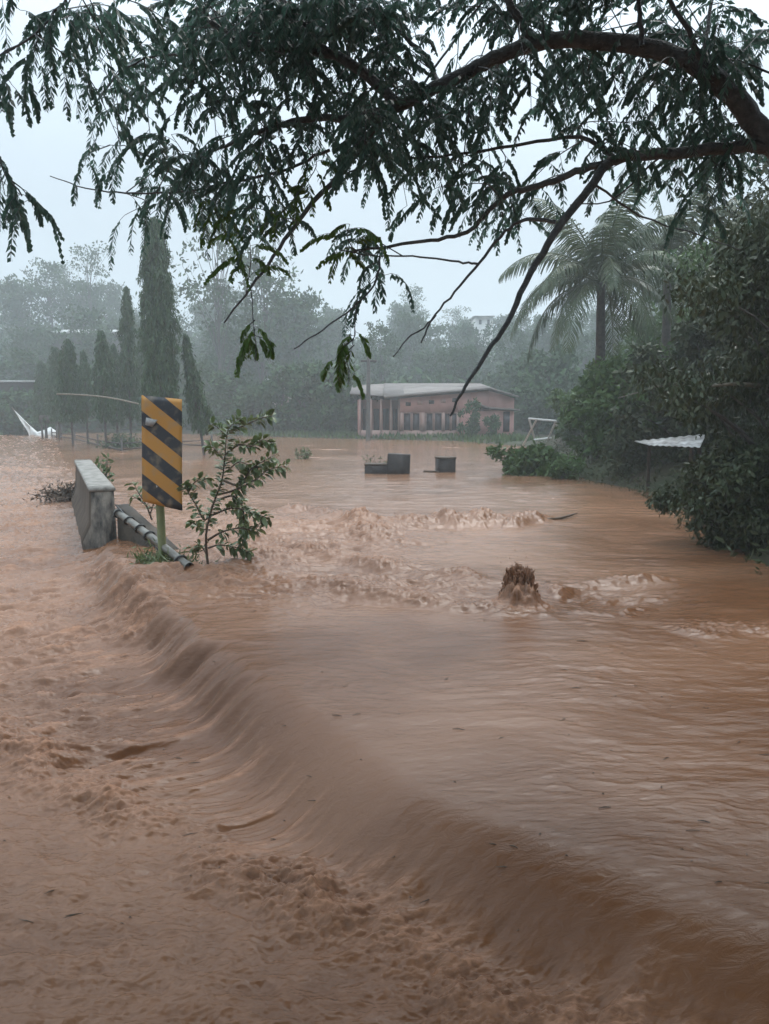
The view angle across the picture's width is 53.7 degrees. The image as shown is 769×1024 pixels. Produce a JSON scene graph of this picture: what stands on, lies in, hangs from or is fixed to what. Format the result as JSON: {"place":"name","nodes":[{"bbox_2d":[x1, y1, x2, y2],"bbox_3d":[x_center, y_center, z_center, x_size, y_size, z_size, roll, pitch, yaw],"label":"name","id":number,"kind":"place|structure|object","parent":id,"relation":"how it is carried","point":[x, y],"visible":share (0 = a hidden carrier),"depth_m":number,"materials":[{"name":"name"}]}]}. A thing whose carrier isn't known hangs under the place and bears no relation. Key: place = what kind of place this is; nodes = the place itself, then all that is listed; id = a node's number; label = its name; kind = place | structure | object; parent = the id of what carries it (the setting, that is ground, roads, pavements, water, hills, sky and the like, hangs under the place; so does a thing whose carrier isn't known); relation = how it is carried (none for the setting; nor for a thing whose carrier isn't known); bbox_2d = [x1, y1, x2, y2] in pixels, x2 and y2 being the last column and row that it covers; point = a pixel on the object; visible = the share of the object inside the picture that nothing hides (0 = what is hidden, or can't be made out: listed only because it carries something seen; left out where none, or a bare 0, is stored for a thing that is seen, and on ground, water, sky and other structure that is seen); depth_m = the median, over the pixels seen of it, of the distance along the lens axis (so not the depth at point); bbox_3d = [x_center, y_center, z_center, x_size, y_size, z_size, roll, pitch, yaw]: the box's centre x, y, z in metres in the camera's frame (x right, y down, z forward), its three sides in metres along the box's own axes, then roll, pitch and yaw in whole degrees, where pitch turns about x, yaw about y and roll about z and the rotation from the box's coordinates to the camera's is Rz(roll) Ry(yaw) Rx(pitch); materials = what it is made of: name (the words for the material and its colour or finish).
{"place":"outdoors","nodes":[
{"label":"outdoors","id":0,"kind":"place"},
{"bbox_2d":[0,432,768,1023],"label":"water","id":1,"kind":"structure","parent":0,"point":[626,910],"depth_m":3.80,"materials":[{"name":"liquid"}]},
{"bbox_2d":[22,479,75,506],"bbox_3d":[-5.937,-0.398,14.242,1.461,0.679,2.225,-2,8,-11],"label":"debris pile","id":2,"kind":"object","parent":1,"relation":"on","point":[64,493],"visible":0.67,"depth_m":13.97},
{"bbox_2d":[94,453,114,481],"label":"weed clump","id":3,"kind":"object","parent":1,"relation":"on","point":[104,467],"visible":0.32,"depth_m":16.50,"materials":[{"name":"green plant"}]},
{"bbox_2d":[116,538,220,564],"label":"grass clump","id":4,"kind":"object","parent":1,"relation":"on","point":[142,558],"visible":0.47,"depth_m":7.85,"materials":[{"name":"green plant"}]},
{"bbox_2d":[176,409,290,563],"bbox_3d":[-1.489,-0.231,7.598,1.158,1.594,0.594,0,8,0],"label":"sapling","id":5,"kind":"object","parent":1,"relation":"on","point":[245,530],"visible":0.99,"depth_m":7.53,"materials":[{"name":"green plant"}]},
{"bbox_2d":[3,503,768,930],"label":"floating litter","id":6,"kind":"object","parent":1,"relation":"on","point":[361,759],"visible":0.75,"depth_m":3.50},
{"bbox_2d":[364,453,409,473],"bbox_3d":[0.080,-1.128,19.908,1.187,0.800,0.520,0,8,3],"label":"concrete bench","id":7,"kind":"object","parent":1,"relation":"in","point":[396,463],"visible":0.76,"depth_m":19.64,"materials":[{"name":"concrete"}]},
{"bbox_2d":[423,456,456,471],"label":"concrete block","id":8,"kind":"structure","parent":1,"relation":"in","point":[445,463],"depth_m":20.24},
{"bbox_2d":[497,550,540,596],"bbox_3d":[1.116,0.550,6.339,0.368,0.491,0.338,4,9,29],"label":"water splash","id":9,"kind":"object","parent":1,"relation":"on","point":[516,574],"visible":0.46,"depth_m":6.28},
{"bbox_2d":[0,0,768,347],"label":"sky","id":10,"kind":"structure","parent":0,"point":[55,146],"materials":[{"name":"white"}]},
{"bbox_2d":[62,351,768,566],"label":"ground","id":11,"kind":"structure","parent":0,"point":[665,468],"depth_m":18.45,"materials":[{"name":"soil"}]},
{"bbox_2d":[0,385,43,434],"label":"field bush","id":12,"kind":"object","parent":11,"relation":"on","point":[9,400],"visible":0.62,"depth_m":53.10,"materials":[{"name":"green plant"}]},
{"bbox_2d":[0,273,63,342],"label":"hill tree","id":13,"kind":"object","parent":11,"relation":"on","point":[17,297],"visible":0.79,"depth_m":94.81,"materials":[{"name":"green plant"}]},
{"bbox_2d":[0,380,67,431],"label":"shed","id":14,"kind":"structure","parent":11,"relation":"on","point":[7,385],"depth_m":57.25,"materials":[{"name":"metal"}]},
{"bbox_2d":[12,407,55,435],"bbox_3d":[-23.756,-5.919,51.412,3.090,2.386,0.690,0,8,0],"label":"tarpaulin","id":15,"kind":"object","parent":11,"relation":"on","point":[29,429],"visible":0.7,"depth_m":51.53,"materials":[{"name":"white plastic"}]},
{"bbox_2d":[16,389,68,433],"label":"field bush","id":16,"kind":"object","parent":11,"relation":"on","point":[29,400],"visible":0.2,"depth_m":53.67,"materials":[{"name":"green plant"}]},
{"bbox_2d":[32,361,57,437],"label":"columnar tree","id":17,"kind":"object","parent":11,"relation":"on","point":[40,380],"visible":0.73,"depth_m":46.48,"materials":[{"name":"green plant"}]},
{"bbox_2d":[20,256,71,333],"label":"skyline tree","id":18,"kind":"object","parent":11,"relation":"on","point":[54,278],"visible":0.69,"depth_m":100.23,"materials":[{"name":"green plant"}]},
{"bbox_2d":[41,346,74,439],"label":"columnar tree","id":19,"kind":"object","parent":11,"relation":"on","point":[52,377],"visible":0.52,"depth_m":43.03,"materials":[{"name":"green plant"}]},
{"bbox_2d":[50,338,87,445],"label":"columnar tree","id":20,"kind":"object","parent":11,"relation":"on","point":[68,382],"visible":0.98,"depth_m":35.41,"materials":[{"name":"green plant"}]},
{"bbox_2d":[50,275,110,329],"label":"hill tree","id":21,"kind":"object","parent":11,"relation":"on","point":[83,300],"visible":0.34,"depth_m":102.50,"materials":[{"name":"green plant"}]},
{"bbox_2d":[50,303,115,365],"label":"hill tree","id":22,"kind":"object","parent":11,"relation":"on","point":[88,314],"visible":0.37,"depth_m":76.80,"materials":[{"name":"green plant"}]},
{"bbox_2d":[54,240,115,329],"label":"skyline tree","id":23,"kind":"object","parent":11,"relation":"on","point":[84,285],"visible":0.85,"depth_m":96.73,"materials":[{"name":"green plant"}]},
{"bbox_2d":[77,350,95,443],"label":"columnar tree","id":24,"kind":"object","parent":11,"relation":"on","point":[86,370],"visible":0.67,"depth_m":37.75,"materials":[{"name":"green plant"}]},
{"bbox_2d":[53,330,123,362],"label":"distant house","id":25,"kind":"structure","parent":11,"relation":"on","point":[116,343],"depth_m":82.36,"materials":[{"name":"metal"}]},
{"bbox_2d":[71,460,116,549],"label":"bridge parapet","id":26,"kind":"structure","parent":11,"relation":"on","point":[93,502],"depth_m":9.41,"materials":[{"name":"concrete"}]},
{"bbox_2d":[72,325,117,367],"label":"hill tree","id":27,"kind":"object","parent":11,"relation":"on","point":[89,345],"visible":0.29,"depth_m":73.50,"materials":[{"name":"green plant"}]},
{"bbox_2d":[89,330,120,447],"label":"columnar tree","id":28,"kind":"object","parent":11,"relation":"on","point":[103,374],"visible":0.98,"depth_m":33.47,"materials":[{"name":"green plant"}]},
{"bbox_2d":[91,279,130,324],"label":"hill tree","id":29,"kind":"object","parent":11,"relation":"on","point":[113,297],"visible":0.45,"depth_m":109.67,"materials":[{"name":"green plant"}]},
{"bbox_2d":[87,428,141,447],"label":"bush","id":30,"kind":"object","parent":11,"relation":"on","point":[133,445],"visible":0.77,"depth_m":34.16,"materials":[{"name":"green plant"}]},
{"bbox_2d":[107,344,125,437],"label":"columnar tree","id":31,"kind":"object","parent":11,"relation":"on","point":[114,353],"visible":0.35,"depth_m":39.08,"materials":[{"name":"green plant"}]},
{"bbox_2d":[115,286,141,444],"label":"columnar tree","id":32,"kind":"object","parent":11,"relation":"on","point":[128,361],"visible":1,"depth_m":35.26,"materials":[{"name":"green plant"}]},
{"bbox_2d":[51,428,212,450],"bbox_3d":[-14.265,-3.796,41.285,4.428,1.150,20.684,-4,9,-31],"label":"rail fence","id":33,"kind":"object","parent":11,"relation":"on","point":[97,443],"visible":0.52,"depth_m":34.95,"materials":[{"name":"grey wood"}]},
{"bbox_2d":[135,318,145,418],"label":"columnar tree","id":34,"kind":"object","parent":11,"relation":"on","point":[140,361],"visible":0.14,"depth_m":39.98,"materials":[{"name":"green plant"}]},
{"bbox_2d":[117,504,178,549],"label":"wing wall","id":35,"kind":"structure","parent":11,"relation":"on","point":[126,533],"depth_m":9.23,"materials":[{"name":"concrete"}]},
{"bbox_2d":[124,482,155,519],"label":"leafy sprig","id":36,"kind":"object","parent":35,"relation":"on","point":[139,491],"visible":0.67,"depth_m":9.25,"materials":[{"name":"green plant"}]},
{"bbox_2d":[113,504,193,568],"bbox_3d":[-2.544,0.246,8.223,0.132,0.453,2.205,-6,9,-36],"label":"water pipe","id":37,"kind":"object","parent":35,"relation":"attached to","point":[144,532],"visible":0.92,"depth_m":8.19,"materials":[{"name":"black metal"}]},
{"bbox_2d":[134,217,183,427],"bbox_3d":[-8.083,-5.840,27.322,1.685,9.248,1.796,0,8,0],"label":"columnar tree","id":38,"kind":"object","parent":11,"relation":"on","point":[163,349],"visible":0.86,"depth_m":26.87,"materials":[{"name":"green plant"}]},
{"bbox_2d":[141,395,181,562],"bbox_3d":[-2.255,-0.004,7.816,0.422,2.368,0.134,-1,8,-6],"label":"hazard marker","id":39,"kind":"object","parent":11,"relation":"on","point":[161,449],"visible":0.98,"depth_m":7.69,"materials":[{"name":"metal"}]},
{"bbox_2d":[139,283,202,330],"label":"hill tree","id":40,"kind":"object","parent":11,"relation":"on","point":[180,315],"visible":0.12,"depth_m":88.30,"materials":[{"name":"green plant"}]},
{"bbox_2d":[179,333,216,454],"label":"columnar tree","id":41,"kind":"object","parent":11,"relation":"on","point":[195,397],"visible":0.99,"depth_m":28.01,"materials":[{"name":"green plant"}]},
{"bbox_2d":[177,361,228,429],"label":"field bush","id":42,"kind":"object","parent":11,"relation":"on","point":[206,376],"visible":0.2,"depth_m":59.19,"materials":[{"name":"green plant"}]},
{"bbox_2d":[188,302,237,356],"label":"hill tree","id":43,"kind":"object","parent":11,"relation":"on","point":[197,315],"visible":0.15,"depth_m":107.28,"materials":[{"name":"green plant"}]},
{"bbox_2d":[169,205,263,423],"bbox_3d":[-14.297,-15.974,64.976,8.379,19.206,7.189,-1,8,-6],"label":"skyline tree","id":44,"kind":"object","parent":11,"relation":"on","point":[218,291],"visible":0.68,"depth_m":64.23,"materials":[{"name":"green plant"}]},
{"bbox_2d":[205,289,251,342],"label":"hill tree","id":45,"kind":"object","parent":11,"relation":"on","point":[231,305],"visible":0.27,"depth_m":104.93,"materials":[{"name":"green plant"}]},
{"bbox_2d":[200,320,261,379],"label":"hill tree","id":46,"kind":"object","parent":11,"relation":"on","point":[230,347],"visible":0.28,"depth_m":73.59,"materials":[{"name":"green plant"}]},
{"bbox_2d":[205,369,259,432],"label":"field bush","id":47,"kind":"object","parent":11,"relation":"on","point":[224,385],"visible":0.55,"depth_m":53.78,"materials":[{"name":"green plant"}]},
{"bbox_2d":[228,351,272,387],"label":"hill tree","id":48,"kind":"object","parent":11,"relation":"on","point":[247,366],"visible":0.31,"depth_m":73.46,"materials":[{"name":"green plant"}]},
{"bbox_2d":[225,381,285,432],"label":"field bush","id":49,"kind":"object","parent":11,"relation":"on","point":[245,409],"visible":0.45,"depth_m":52.60,"materials":[{"name":"green plant"}]},
{"bbox_2d":[230,246,314,382],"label":"skyline tree","id":50,"kind":"object","parent":11,"relation":"on","point":[267,284],"visible":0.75,"depth_m":67.77,"materials":[{"name":"green plant"}]},
{"bbox_2d":[246,359,314,432],"bbox_3d":[-7.078,-7.515,52.582,4.956,6.082,4.558,-1,8,-8],"label":"field bush","id":51,"kind":"object","parent":11,"relation":"on","point":[272,386],"visible":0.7,"depth_m":51.49,"materials":[{"name":"green plant"}]},
{"bbox_2d":[267,284,330,382],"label":"skyline tree","id":52,"kind":"object","parent":11,"relation":"on","point":[286,349],"visible":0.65,"depth_m":73.28,"materials":[{"name":"green plant"}]},
{"bbox_2d":[276,361,322,432],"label":"field bush","id":53,"kind":"object","parent":11,"relation":"on","point":[296,402],"visible":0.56,"depth_m":50.94,"materials":[{"name":"green plant"}]},
{"bbox_2d":[293,358,364,432],"bbox_3d":[-3.603,-7.253,50.658,4.558,6.082,4.956,-4,9,-29],"label":"field bush","id":54,"kind":"object","parent":11,"relation":"on","point":[321,395],"visible":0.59,"depth_m":49.95,"materials":[{"name":"green plant"}]},
{"bbox_2d":[311,314,348,367],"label":"hill tree","id":55,"kind":"object","parent":11,"relation":"on","point":[334,337],"visible":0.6,"depth_m":89.93,"materials":[{"name":"green plant"}]},
{"bbox_2d":[320,305,346,358],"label":"skyline tree","id":56,"kind":"object","parent":11,"relation":"on","point":[329,311],"visible":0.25,"depth_m":106.45,"materials":[{"name":"green plant"}]},
{"bbox_2d":[0,316,675,432],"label":"undergrowth","id":57,"kind":"object","parent":11,"relation":"on","point":[402,378],"visible":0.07,"depth_m":79.43,"materials":[{"name":"plant"}]},
{"bbox_2d":[316,380,379,433],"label":"field bush","id":58,"kind":"object","parent":11,"relation":"on","point":[347,420],"visible":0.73,"depth_m":48.78,"materials":[{"name":"green plant"}]},
{"bbox_2d":[361,357,376,439],"bbox_3d":[-0.894,-6.269,43.050,0.900,4.935,0.280,0,8,0],"label":"utility pole","id":59,"kind":"object","parent":11,"relation":"on","point":[368,360],"visible":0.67,"depth_m":42.95,"materials":[{"name":"grey concrete"}]},
{"bbox_2d":[214,429,542,443],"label":"grass","id":60,"kind":"structure","parent":11,"relation":"on","point":[499,438],"depth_m":44.72,"materials":[{"name":"plant"}]},
{"bbox_2d":[354,319,405,383],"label":"hill tree","id":61,"kind":"object","parent":11,"relation":"on","point":[388,339],"visible":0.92,"depth_m":70.85,"materials":[{"name":"green plant"}]},
{"bbox_2d":[355,349,404,384],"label":"hill tree","id":62,"kind":"object","parent":11,"relation":"on","point":[364,372],"visible":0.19,"depth_m":79.15,"materials":[{"name":"green plant"}]},
{"bbox_2d":[0,0,768,416],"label":"overhanging tree","id":63,"kind":"object","parent":11,"relation":"on","point":[292,36],"visible":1,"depth_m":3.70,"materials":[{"name":"green plant"}]},
{"bbox_2d":[383,300,415,341],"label":"hill tree","id":64,"kind":"object","parent":11,"relation":"on","point":[395,308],"visible":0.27,"depth_m":111.83,"materials":[{"name":"green plant"}]},
{"bbox_2d":[384,308,432,371],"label":"hill tree","id":65,"kind":"object","parent":11,"relation":"on","point":[407,322],"visible":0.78,"depth_m":86.45,"materials":[{"name":"green plant"}]},
{"bbox_2d":[399,283,428,318],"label":"skyline tree","id":66,"kind":"object","parent":11,"relation":"on","point":[413,292],"visible":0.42,"depth_m":131.08,"materials":[{"name":"green plant"}]},
{"bbox_2d":[396,322,445,366],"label":"hill tree","id":67,"kind":"object","parent":11,"relation":"on","point":[436,330],"visible":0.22,"depth_m":94.85,"materials":[{"name":"green plant"}]},
{"bbox_2d":[406,348,450,382],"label":"hill tree","id":68,"kind":"object","parent":11,"relation":"on","point":[421,357],"visible":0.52,"depth_m":75.42,"materials":[{"name":"green plant"}]},
{"bbox_2d":[350,383,519,436],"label":"pink house","id":69,"kind":"structure","parent":11,"relation":"on","point":[405,408],"depth_m":45.73,"materials":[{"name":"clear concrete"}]},
{"bbox_2d":[422,343,471,382],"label":"hill tree","id":70,"kind":"object","parent":11,"relation":"on","point":[449,356],"visible":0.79,"depth_m":65.27,"materials":[{"name":"green plant"}]},
{"bbox_2d":[433,306,470,344],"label":"hill tree","id":71,"kind":"object","parent":11,"relation":"on","point":[455,314],"visible":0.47,"depth_m":131.75,"materials":[{"name":"green plant"}]},
{"bbox_2d":[437,321,481,353],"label":"hill tree","id":72,"kind":"object","parent":11,"relation":"on","point":[459,338],"visible":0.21,"depth_m":101.87,"materials":[{"name":"green plant"}]},
{"bbox_2d":[435,344,486,385],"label":"hill tree","id":73,"kind":"object","parent":11,"relation":"on","point":[466,356],"visible":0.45,"depth_m":67.65,"materials":[{"name":"green plant"}]},
{"bbox_2d":[456,397,480,436],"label":"shrub","id":74,"kind":"object","parent":11,"relation":"on","point":[472,426],"visible":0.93,"depth_m":42.79,"materials":[{"name":"green plant"}]},
{"bbox_2d":[442,319,496,372],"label":"hill tree","id":75,"kind":"object","parent":11,"relation":"on","point":[466,331],"visible":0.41,"depth_m":89.49,"materials":[{"name":"green plant"}]},
{"bbox_2d":[469,316,494,361],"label":"distant house","id":76,"kind":"structure","parent":11,"relation":"on","point":[481,322],"depth_m":109.45,"materials":[{"name":"metal"}]},
{"bbox_2d":[482,413,501,436],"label":"shrub","id":77,"kind":"object","parent":11,"relation":"on","point":[488,421],"visible":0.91,"depth_m":42.42,"materials":[{"name":"green plant"}]},
{"bbox_2d":[485,323,535,369],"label":"hill tree","id":78,"kind":"object","parent":11,"relation":"on","point":[520,335],"visible":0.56,"depth_m":74.96,"materials":[{"name":"green plant"}]},
{"bbox_2d":[486,361,544,428],"bbox_3d":[10.655,-8.998,61.511,3.750,6.354,4.652,-7,11,-44],"label":"field bush","id":79,"kind":"object","parent":11,"relation":"on","point":[492,378],"visible":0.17,"depth_m":61.26,"materials":[{"name":"green plant"}]},
{"bbox_2d":[503,311,540,346],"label":"hill tree","id":80,"kind":"object","parent":11,"relation":"on","point":[522,324],"visible":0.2,"depth_m":105.63,"materials":[{"name":"green plant"}]},
{"bbox_2d":[496,349,549,431],"bbox_3d":[10.542,-8.328,55.212,4.125,6.990,5.118,-6,9,-37],"label":"field bush","id":81,"kind":"object","parent":11,"relation":"on","point":[521,404],"visible":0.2,"depth_m":55.05,"materials":[{"name":"green plant"}]},
{"bbox_2d":[483,438,575,475],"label":"drowned bush","id":82,"kind":"object","parent":11,"relation":"on","point":[531,460],"visible":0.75,"depth_m":19.09,"materials":[{"name":"green plant"}]},
{"bbox_2d":[522,418,559,445],"bbox_3d":[7.048,-3.255,33.600,0.553,1.819,2.576,-6,9,-36],"label":"swing frame","id":83,"kind":"object","parent":11,"relation":"on","point":[533,425],"visible":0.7,"depth_m":33.86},
{"bbox_2d":[509,340,582,434],"bbox_3d":[10.548,-7.497,49.404,5.387,7.187,5.857,5,9,32],"label":"field bush","id":84,"kind":"object","parent":11,"relation":"on","point":[555,369],"visible":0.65,"depth_m":48.76,"materials":[{"name":"green plant"}]},
{"bbox_2d":[528,313,579,357],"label":"hill tree","id":85,"kind":"object","parent":11,"relation":"on","point":[545,340],"visible":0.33,"depth_m":87.37,"materials":[{"name":"green plant"}]},
{"bbox_2d":[544,388,585,442],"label":"bank bush","id":86,"kind":"object","parent":11,"relation":"on","point":[561,398],"visible":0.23,"depth_m":29.61,"materials":[{"name":"green plant"}]},
{"bbox_2d":[544,454,586,478],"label":"drowned bush","id":87,"kind":"object","parent":11,"relation":"on","point":[560,469],"visible":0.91,"depth_m":18.07,"materials":[{"name":"green plant"}]},
{"bbox_2d":[566,330,595,382],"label":"hill tree","id":88,"kind":"object","parent":11,"relation":"on","point":[585,339],"visible":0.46,"depth_m":69.84,"materials":[{"name":"green plant"}]},
{"bbox_2d":[498,172,693,460],"bbox_3d":[5.682,-5.108,20.718,4.822,7.909,5.007,-7,10,-43],"label":"coconut palm","id":89,"kind":"object","parent":11,"relation":"on","point":[597,266],"visible":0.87,"depth_m":19.92,"materials":[{"name":"green plant"}]},
{"bbox_2d":[555,355,665,459],"bbox_3d":[6.348,-2.107,19.689,3.818,3.842,3.145,0,8,0],"label":"bank bush","id":90,"kind":"object","parent":11,"relation":"on","point":[596,390],"visible":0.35,"depth_m":19.34,"materials":[{"name":"green plant"}]},
{"bbox_2d":[593,424,684,479],"bbox_3d":[6.121,-0.923,17.197,2.789,2.142,1.572,1,8,10],"label":"bank bush","id":91,"kind":"object","parent":11,"relation":"on","point":[625,458],"visible":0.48,"depth_m":16.91,"materials":[{"name":"green plant"}]},
{"bbox_2d":[524,435,768,573],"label":"ground cover","id":92,"kind":"object","parent":11,"relation":"on","point":[720,539],"visible":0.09,"depth_m":15.82,"materials":[{"name":"green plant"}]},
{"bbox_2d":[605,305,691,425],"bbox_3d":[12.350,-5.684,33.681,6.598,6.997,7.380,5,9,35],"label":"tree","id":93,"kind":"object","parent":11,"relation":"on","point":[659,328],"visible":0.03,"depth_m":32.31,"materials":[{"name":"green plant"}]},
{"bbox_2d":[634,434,704,498],"bbox_3d":[5.322,-0.775,14.352,0.794,1.409,2.193,-3,8,-23],"label":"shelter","id":94,"kind":"object","parent":11,"relation":"on","point":[691,441],"visible":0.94,"depth_m":14.07,"materials":[{"name":"metal"}]},
{"bbox_2d":[610,210,732,363],"bbox_3d":[14.544,-6.747,28.942,11.413,9.570,9.513,0,8,0],"label":"tree","id":95,"kind":"object","parent":11,"relation":"on","point":[655,309],"visible":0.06,"depth_m":29.66,"materials":[{"name":"green plant"}]},
{"bbox_2d":[592,172,751,361],"bbox_3d":[8.682,-6.041,23.562,4.904,8.541,4.787,0,8,0],"label":"coconut palm","id":96,"kind":"object","parent":11,"relation":"on","point":[675,241],"visible":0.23,"depth_m":22.91,"materials":[{"name":"green plant"}]},
{"bbox_2d":[609,316,748,463],"bbox_3d":[6.534,-2.014,16.335,3.419,4.532,2.324,0,8,0],"label":"bank bush","id":97,"kind":"object","parent":11,"relation":"on","point":[688,336],"visible":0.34,"depth_m":16.05,"materials":[{"name":"green plant"}]},
{"bbox_2d":[618,220,757,439],"bbox_3d":[9.032,-3.897,18.564,5.600,6.649,5.112,-3,8,-24],"label":"tree","id":98,"kind":"object","parent":11,"relation":"on","point":[696,260],"visible":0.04,"depth_m":18.62,"materials":[{"name":"green plant"}]},
{"bbox_2d":[626,183,768,513],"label":"tree","id":99,"kind":"object","parent":11,"relation":"on","point":[730,293],"visible":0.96,"depth_m":8.72,"materials":[{"name":"green plant"}]},
{"bbox_2d":[645,428,768,549],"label":"bank bush","id":100,"kind":"object","parent":11,"relation":"on","point":[741,487],"visible":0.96,"depth_m":8.69,"materials":[{"name":"green plant"}]},
{"bbox_2d":[669,153,768,412],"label":"tree","id":101,"kind":"object","parent":11,"relation":"on","point":[734,208],"visible":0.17,"depth_m":13.93,"materials":[{"name":"green plant"}]},
{"bbox_2d":[681,190,768,444],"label":"tree","id":102,"kind":"object","parent":11,"relation":"on","point":[752,420],"visible":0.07,"depth_m":13.65,"materials":[{"name":"green plant"}]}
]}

